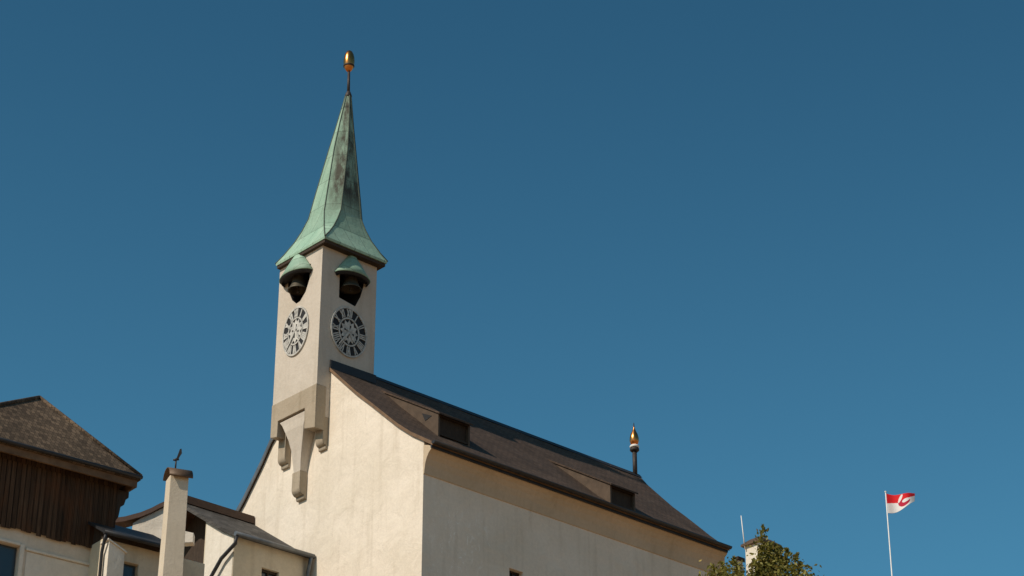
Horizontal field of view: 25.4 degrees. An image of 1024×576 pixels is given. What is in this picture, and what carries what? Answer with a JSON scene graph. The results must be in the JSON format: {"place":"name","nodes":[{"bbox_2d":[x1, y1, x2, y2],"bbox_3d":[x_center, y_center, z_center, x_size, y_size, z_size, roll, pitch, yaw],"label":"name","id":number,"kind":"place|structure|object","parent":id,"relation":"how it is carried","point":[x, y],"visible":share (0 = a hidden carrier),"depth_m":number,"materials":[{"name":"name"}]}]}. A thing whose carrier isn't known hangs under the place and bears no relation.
{"place":"outdoors","nodes":[
{"label":"outdoors","id":0,"kind":"place"},
{"bbox_2d":[0,0,1023,575],"label":"sky","id":1,"kind":"structure","parent":0,"point":[780,243],"materials":[{"name":"blue"}]},
{"bbox_3d":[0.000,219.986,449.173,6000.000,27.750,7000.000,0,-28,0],"label":"ground","id":2,"kind":"structure","parent":0,"visible":0},
{"bbox_2d":[0,395,142,575],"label":"timber house","id":3,"kind":"structure","parent":2,"relation":"on","point":[64,479],"depth_m":60.60,"materials":[{"name":"dark timber"},{"name":"wood shingle"},{"name":"white plaster"}]},
{"bbox_2d":[0,538,24,575],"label":"window","id":4,"kind":"structure","parent":3,"relation":"in","point":[7,554],"depth_m":59.26,"materials":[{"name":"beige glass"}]},
{"bbox_2d":[88,521,204,575],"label":"side wing","id":5,"kind":"structure","parent":2,"relation":"on","point":[119,551],"depth_m":60.63,"materials":[{"name":"beige paint"}]},
{"bbox_2d":[123,564,134,575],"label":"window","id":6,"kind":"structure","parent":5,"relation":"in","point":[128,570],"depth_m":60.61,"materials":[{"name":"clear glass"}]},
{"bbox_2d":[115,502,194,546],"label":"gable wall","id":7,"kind":"structure","parent":2,"relation":"on","point":[149,521],"depth_m":64.82,"materials":[{"name":"white paint"}]},
{"bbox_2d":[158,449,192,575],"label":"chimney","id":8,"kind":"object","parent":2,"relation":"on","point":[171,559],"visible":1,"depth_m":58.16,"materials":[{"name":"paint"}]},
{"bbox_2d":[184,496,314,575],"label":"gabled annex","id":9,"kind":"object","parent":2,"relation":"on","point":[229,542],"visible":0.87,"depth_m":68.84,"materials":[{"name":"paint"}]},
{"bbox_2d":[261,569,276,575],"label":"window","id":10,"kind":"structure","parent":9,"relation":"in","point":[264,572],"depth_m":68.45,"materials":[{"name":"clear glass"}]},
{"bbox_2d":[236,50,731,575],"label":"church","id":11,"kind":"structure","parent":2,"relation":"on","point":[362,470],"depth_m":71.16,"materials":[{"name":"paint"}]},
{"bbox_2d":[509,570,518,575],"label":"window","id":12,"kind":"structure","parent":11,"relation":"in","point":[511,573],"depth_m":68.09,"materials":[{"name":"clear glass"}]},
{"bbox_2d":[734,556,744,574],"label":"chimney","id":13,"kind":"object","parent":2,"relation":"on","point":[739,558],"visible":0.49,"depth_m":74.84,"materials":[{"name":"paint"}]},
{"bbox_2d":[698,524,823,575],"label":"tree","id":14,"kind":"object","parent":2,"relation":"on","point":[769,563],"visible":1,"depth_m":55.73,"materials":[{"name":"green plant"}]},
{"bbox_2d":[741,516,781,575],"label":"chimney","id":15,"kind":"object","parent":2,"relation":"on","point":[752,549],"visible":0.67,"depth_m":63.83,"materials":[{"name":"white paint"}]},
{"bbox_2d":[884,491,914,575],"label":"flagpole","id":16,"kind":"object","parent":2,"relation":"on","point":[896,503],"visible":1,"depth_m":94.96,"materials":[{"name":"white paint"}]}
]}

